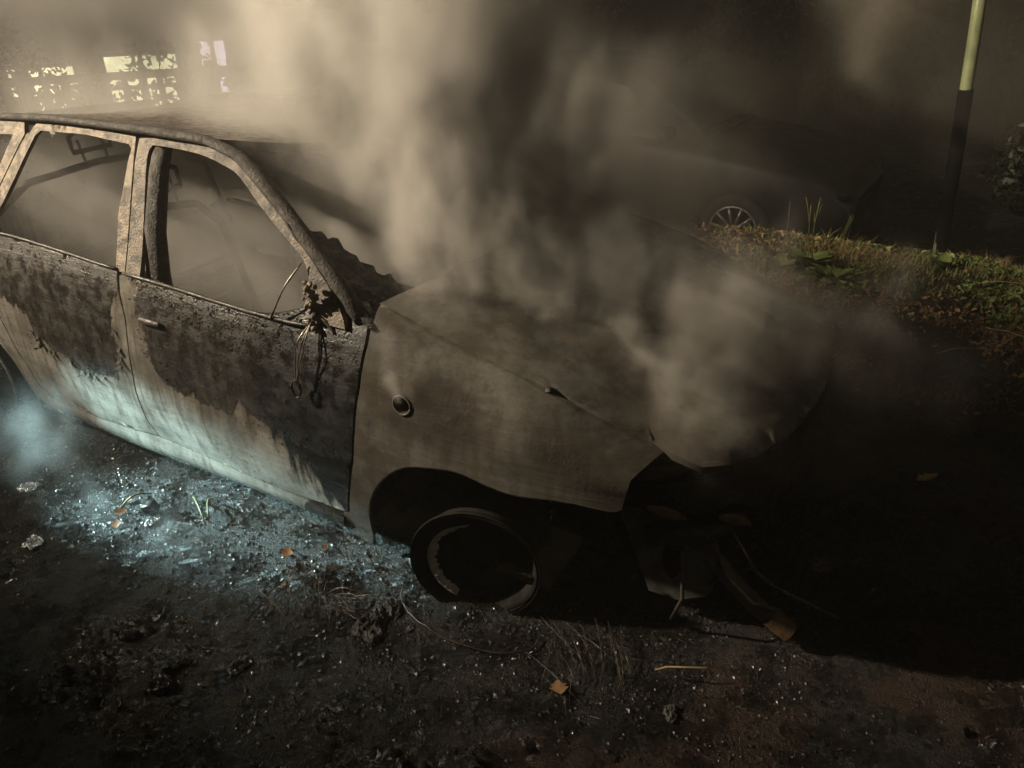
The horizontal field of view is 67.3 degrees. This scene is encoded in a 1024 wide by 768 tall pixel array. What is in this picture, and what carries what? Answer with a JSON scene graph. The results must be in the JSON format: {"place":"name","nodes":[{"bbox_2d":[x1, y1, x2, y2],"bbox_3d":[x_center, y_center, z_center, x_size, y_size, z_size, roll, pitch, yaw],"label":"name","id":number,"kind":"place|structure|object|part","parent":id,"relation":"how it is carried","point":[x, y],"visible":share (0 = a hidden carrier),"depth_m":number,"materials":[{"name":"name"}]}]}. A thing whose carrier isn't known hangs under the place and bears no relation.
{"place":"outdoors","nodes":[
{"label":"outdoors","id":0,"kind":"place"},
{"bbox_2d":[0,0,1023,767],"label":"ground","id":1,"kind":"structure","parent":0,"point":[904,426],"depth_m":2.50,"materials":[{"name":"brown soil"}]},
{"bbox_2d":[16,482,41,491],"bbox_3d":[-1.912,0.403,3.045,0.094,0.018,0.062,-9,30,-15],"label":"metal scrap","id":2,"kind":"object","parent":1,"relation":"on","point":[28,486],"visible":1,"depth_m":3.04,"materials":[{"name":"silver metal"}]},
{"bbox_2d":[22,534,43,549],"bbox_3d":[-1.715,0.564,2.755,0.074,0.016,0.070,8,31,15],"label":"metal scrap","id":3,"kind":"object","parent":1,"relation":"on","point":[32,540],"visible":1,"depth_m":2.75,"materials":[{"name":"metal"}]},
{"bbox_2d":[0,0,85,141],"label":"shrub","id":4,"kind":"object","parent":1,"relation":"on","point":[19,107],"visible":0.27,"depth_m":7.58,"materials":[{"name":"green plant"}]},
{"bbox_2d":[110,519,120,527],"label":"fallen leaf","id":5,"kind":"object","parent":1,"relation":"on","point":[115,523],"visible":1,"depth_m":2.82,"materials":[{"name":"beige plant"}]},
{"bbox_2d":[38,35,195,135],"bbox_3d":[-3.884,-2.680,7.838,1.586,1.618,0.997,-7,30,-11],"label":"shrub","id":6,"kind":"object","parent":1,"relation":"on","point":[100,98],"visible":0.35,"depth_m":7.53,"materials":[{"name":"green plant"}]},
{"bbox_2d":[113,506,126,514],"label":"fallen leaf","id":7,"kind":"object","parent":1,"relation":"on","point":[118,510],"visible":1,"depth_m":2.90,"materials":[{"name":"brown plant"}]},
{"bbox_2d":[120,492,151,508],"bbox_3d":[-1.431,0.434,2.922,0.124,0.036,0.009,-26,38,-37],"label":"green stalk","id":8,"kind":"object","parent":1,"relation":"on","point":[125,502],"visible":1,"depth_m":2.91,"materials":[{"name":"green plant"}]},
{"bbox_2d":[0,434,296,672],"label":"glass crumbs","id":9,"kind":"object","parent":1,"relation":"on","point":[121,499],"visible":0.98,"depth_m":3.04,"materials":[{"name":"glass"}]},
{"bbox_2d":[140,499,159,514],"bbox_3d":[-1.357,0.462,2.884,0.055,0.045,0.038,-15,42,9],"label":"stone","id":10,"kind":"object","parent":1,"relation":"on","point":[149,507],"visible":1,"depth_m":2.87,"materials":[{"name":"stone"}]},
{"bbox_2d":[140,514,159,526],"bbox_3d":[-1.337,0.504,2.853,0.047,0.015,0.075,20,35,32],"label":"metal scrap","id":11,"kind":"object","parent":1,"relation":"on","point":[153,519],"visible":1,"depth_m":2.85,"materials":[{"name":"silver metal"}]},
{"bbox_2d":[146,672,169,691],"bbox_3d":[-1.024,0.856,2.209,0.074,0.017,0.067,-24,37,-35],"label":"metal scrap","id":12,"kind":"object","parent":1,"relation":"on","point":[163,680],"visible":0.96,"depth_m":2.21,"materials":[{"name":"grey metal"}]},
{"bbox_2d":[0,50,386,204],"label":"picket fence","id":13,"kind":"object","parent":1,"relation":"on","point":[23,82],"visible":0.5,"depth_m":5.65,"materials":[{"name":"brown wood"}]},
{"bbox_2d":[192,496,205,525],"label":"green stalk","id":14,"kind":"object","parent":1,"relation":"on","point":[194,498],"visible":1,"depth_m":2.85,"materials":[{"name":"green plant"}]},
{"bbox_2d":[159,40,242,102],"bbox_3d":[-3.271,-2.976,8.706,1.079,1.716,1.080,15,33,25],"label":"shrub","id":15,"kind":"object","parent":1,"relation":"on","point":[203,82],"visible":0.13,"depth_m":8.23,"materials":[{"name":"green plant"}]},
{"bbox_2d":[206,498,210,520],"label":"green stalk","id":16,"kind":"object","parent":1,"relation":"on","point":[207,508],"visible":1,"depth_m":2.85,"materials":[{"name":"green plant"}]},
{"bbox_2d":[0,0,417,163],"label":"house","id":17,"kind":"structure","parent":1,"relation":"on","point":[96,33],"depth_m":12.20,"materials":[{"name":"brown wood"}]},
{"bbox_2d":[3,63,86,137],"bbox_3d":[-7.032,-4.212,11.735,1.000,1.250,0.101,-13,32,-21],"label":"window","id":18,"kind":"structure","parent":17,"relation":"in","point":[70,70],"depth_m":11.57,"materials":[{"name":"yellow glass"}]},
{"bbox_2d":[98,50,187,105],"bbox_3d":[-5.764,-4.553,12.215,1.140,1.350,0.101,-13,32,-21],"label":"window","id":19,"kind":"structure","parent":17,"relation":"in","point":[114,62],"depth_m":12.02,"materials":[{"name":"yellow glass"}]},
{"bbox_2d":[194,37,231,93],"bbox_3d":[-4.783,-4.849,12.569,0.500,1.500,0.101,-13,32,-21],"label":"window","id":20,"kind":"structure","parent":17,"relation":"in","point":[219,47],"depth_m":12.32,"materials":[{"name":"white glass"}]},
{"bbox_2d":[226,655,251,675],"bbox_3d":[-0.809,0.828,2.278,0.049,0.016,0.082,21,36,33],"label":"metal scrap","id":21,"kind":"object","parent":1,"relation":"on","point":[237,666],"visible":1,"depth_m":2.28,"materials":[{"name":"grey metal"}]},
{"bbox_2d":[281,547,293,556],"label":"fallen leaf","id":22,"kind":"object","parent":1,"relation":"on","point":[287,551],"visible":1,"depth_m":2.69,"materials":[{"name":"orange plant"}]},
{"bbox_2d":[244,563,361,640],"bbox_3d":[-0.664,0.675,2.491,0.340,0.049,0.345,3,30,7],"label":"tyre wire bundle","id":23,"kind":"object","parent":1,"relation":"on","point":[291,581],"visible":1,"depth_m":2.48,"materials":[{"name":"metal"}]},
{"bbox_2d":[316,587,410,627],"bbox_3d":[-0.489,0.712,2.448,0.300,0.044,0.165,7,30,13],"label":"tyre wire bundle","id":24,"kind":"object","parent":1,"relation":"on","point":[348,609],"visible":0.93,"depth_m":2.47,"materials":[{"name":"metal"}]},
{"bbox_2d":[350,597,401,642],"bbox_3d":[-0.431,0.738,2.430,0.122,0.033,0.184,13,32,23],"label":"metal scrap","id":25,"kind":"object","parent":1,"relation":"on","point":[376,624],"visible":0.99,"depth_m":2.42,"materials":[{"name":"grey metal"}]},
{"bbox_2d":[0,92,838,640],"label":"burnt car","id":26,"kind":"object","parent":1,"relation":"on","point":[504,396],"visible":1,"depth_m":2.55,"materials":[{"name":"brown metal"}]},
{"bbox_3d":[-1.712,-0.406,2.981,0.909,1.115,0.309,15,33,25],"label":"rear door","id":27,"kind":"part","parent":26,"relation":"part of","materials":[{"name":"silver metal"}]},
{"bbox_3d":[-0.872,-0.181,2.574,1.083,1.129,0.302,15,33,25],"label":"front door","id":28,"kind":"part","parent":26,"relation":"part of","materials":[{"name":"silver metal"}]},
{"bbox_3d":[-1.008,-0.990,4.100,0.909,1.022,0.277,15,33,25],"label":"rear door","id":29,"kind":"part","parent":26,"relation":"part of","materials":[{"name":"brown metal"}]},
{"bbox_3d":[-0.168,-0.764,3.691,1.083,1.036,0.278,15,33,25],"label":"front door","id":30,"kind":"part","parent":26,"relation":"part of","materials":[{"name":"brown metal"}]},
{"bbox_2d":[400,582,539,653],"bbox_3d":[-0.165,0.749,2.408,0.498,0.018,0.144,15,33,25],"label":"tyre bead wire","id":31,"kind":"object","parent":1,"relation":"on","point":[461,643],"visible":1,"depth_m":2.34,"materials":[{"name":"black metal"}]},
{"bbox_2d":[359,0,583,110],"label":"shrub","id":32,"kind":"object","parent":1,"relation":"on","point":[467,33],"visible":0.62,"depth_m":12.01,"materials":[{"name":"green plant"}]},
{"bbox_2d":[0,409,1023,767],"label":"charred flakes","id":33,"kind":"object","parent":1,"relation":"on","point":[578,681],"visible":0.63,"depth_m":2.35,"materials":[{"name":"black"}]},
{"bbox_2d":[0,396,1023,767],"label":"ash debris","id":34,"kind":"object","parent":1,"relation":"on","point":[96,746],"visible":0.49,"depth_m":2.31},
{"bbox_2d":[2,410,1022,767],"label":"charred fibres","id":35,"kind":"object","parent":1,"relation":"on","point":[458,602],"visible":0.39,"depth_m":2.42,"materials":[{"name":"black"}]},
{"bbox_2d":[550,680,567,693],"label":"fallen leaf","id":36,"kind":"object","parent":1,"relation":"on","point":[558,686],"visible":1,"depth_m":2.19,"materials":[{"name":"brown plant"}]},
{"bbox_2d":[528,609,635,710],"bbox_3d":[0.210,0.795,2.280,0.336,0.048,0.394,0,29,1],"label":"tyre wire bundle","id":37,"kind":"object","parent":1,"relation":"on","point":[602,667],"visible":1,"depth_m":2.26,"materials":[{"name":"metal"}]},
{"bbox_2d":[521,0,793,72],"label":"tree","id":38,"kind":"object","parent":1,"relation":"on","point":[629,34],"visible":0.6,"depth_m":11.10,"materials":[{"name":"green plant"}]},
{"bbox_2d":[433,49,883,244],"bbox_3d":[1.283,-2.332,7.414,4.160,1.470,2.040,17,34,29],"label":"parked car","id":39,"kind":"object","parent":1,"relation":"on","point":[668,139],"visible":0.71,"depth_m":6.74,"materials":[{"name":"paint"}]},
{"bbox_3d":[0.151,-2.666,7.092,0.800,0.400,0.116,17,34,29],"label":"side window","id":40,"kind":"part","parent":39,"relation":"part of","materials":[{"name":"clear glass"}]},
{"bbox_3d":[0.896,-2.433,6.664,0.820,0.400,0.116,17,34,29],"label":"side window","id":41,"kind":"part","parent":39,"relation":"part of","materials":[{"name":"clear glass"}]},
{"bbox_2d":[662,704,676,722],"bbox_3d":[0.435,0.906,2.123,0.038,0.010,0.061,3,30,7],"label":"metal scrap","id":42,"kind":"object","parent":1,"relation":"on","point":[668,711],"visible":1,"depth_m":2.12,"materials":[{"name":"grey metal"}]},
{"bbox_2d":[654,666,712,672],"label":"curled twig","id":43,"kind":"object","parent":1,"relation":"on","point":[689,667],"visible":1,"depth_m":2.21,"materials":[{"name":"wood"}]},
{"bbox_2d":[764,205,797,270],"bbox_3d":[1.760,-0.947,4.934,0.212,0.486,0.236,15,33,25],"label":"broadleaf weed","id":44,"kind":"object","parent":1,"relation":"on","point":[779,259],"visible":0.92,"depth_m":5.04,"materials":[{"name":"green plant"}]},
{"bbox_2d":[788,197,832,266],"bbox_3d":[1.952,-0.967,4.971,0.270,0.479,0.274,7,30,13],"label":"broadleaf weed","id":45,"kind":"object","parent":1,"relation":"on","point":[800,256],"visible":0.88,"depth_m":5.05,"materials":[{"name":"green plant"}]},
{"bbox_2d":[808,557,831,573],"bbox_3d":[1.048,0.612,2.605,0.072,0.020,0.092,23,37,35],"label":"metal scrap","id":46,"kind":"object","parent":1,"relation":"on","point":[814,566],"visible":1,"depth_m":2.60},
{"bbox_2d":[810,214,857,279],"bbox_3d":[2.020,-0.850,4.767,0.274,0.464,0.203,-1,29,-1],"label":"broadleaf weed","id":47,"kind":"object","parent":1,"relation":"on","point":[838,272],"visible":0.73,"depth_m":4.84,"materials":[{"name":"green plant"}]},
{"bbox_2d":[651,217,1023,418],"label":"fallen leaves","id":48,"kind":"object","parent":1,"relation":"on","point":[897,310],"visible":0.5,"depth_m":4.50,"materials":[{"name":"brown plant"}]},
{"bbox_2d":[710,0,996,127],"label":"tree","id":49,"kind":"object","parent":1,"relation":"on","point":[842,30],"visible":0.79,"depth_m":10.27,"materials":[{"name":"green plant"}]},
{"bbox_2d":[710,222,1023,303],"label":"grass","id":50,"kind":"structure","parent":1,"relation":"on","point":[927,259],"depth_m":5.06,"materials":[{"name":"green plant"}]},
{"bbox_2d":[728,228,1023,417],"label":"dry grass","id":51,"kind":"structure","parent":1,"relation":"on","point":[875,254],"depth_m":4.68,"materials":[{"name":"plant"}]},
{"bbox_2d":[791,234,1023,331],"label":"ground cover","id":52,"kind":"object","parent":1,"relation":"on","point":[999,317],"visible":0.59,"depth_m":4.67,"materials":[{"name":"green plant"}]},
{"bbox_2d":[916,473,937,480],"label":"fallen leaf","id":53,"kind":"object","parent":1,"relation":"on","point":[925,476],"visible":1,"depth_m":3.03,"materials":[{"name":"plant"}]},
{"bbox_2d":[930,252,957,268],"bbox_3d":[2.796,-0.784,4.983,0.188,0.092,0.152,-17,33,-27],"label":"broadleaf weed","id":54,"kind":"object","parent":1,"relation":"on","point":[943,260],"visible":0.98,"depth_m":4.99,"materials":[{"name":"green plant"}]},
{"bbox_2d":[881,0,1023,150],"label":"tree","id":55,"kind":"object","parent":1,"relation":"on","point":[1010,13],"visible":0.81,"depth_m":9.36,"materials":[{"name":"green plant"}]},
{"bbox_2d":[932,0,986,256],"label":"leaning post","id":56,"kind":"object","parent":1,"relation":"on","point":[956,152],"visible":0.82,"depth_m":5.92,"materials":[{"name":"metal"}]},
{"bbox_2d":[935,347,1006,353],"bbox_3d":[2.366,-0.176,3.958,0.421,0.043,0.008,-6,30,-9],"label":"twig","id":57,"kind":"object","parent":1,"relation":"on","point":[967,348],"visible":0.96,"depth_m":3.94,"materials":[{"name":"wood"}]},
{"bbox_2d":[976,123,1023,216],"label":"shrub","id":58,"kind":"object","parent":1,"relation":"on","point":[1008,178],"visible":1,"depth_m":5.88,"materials":[{"name":"green plant"}]},
{"bbox_2d":[980,327,1023,336],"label":"twig","id":59,"kind":"object","parent":1,"relation":"on","point":[1002,330],"visible":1,"depth_m":4.11,"materials":[{"name":"wood"}]},
{"bbox_2d":[980,281,1023,284],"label":"twig","id":60,"kind":"object","parent":1,"relation":"on","point":[1001,281],"visible":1,"depth_m":4.61,"materials":[{"name":"wood"}]}
]}

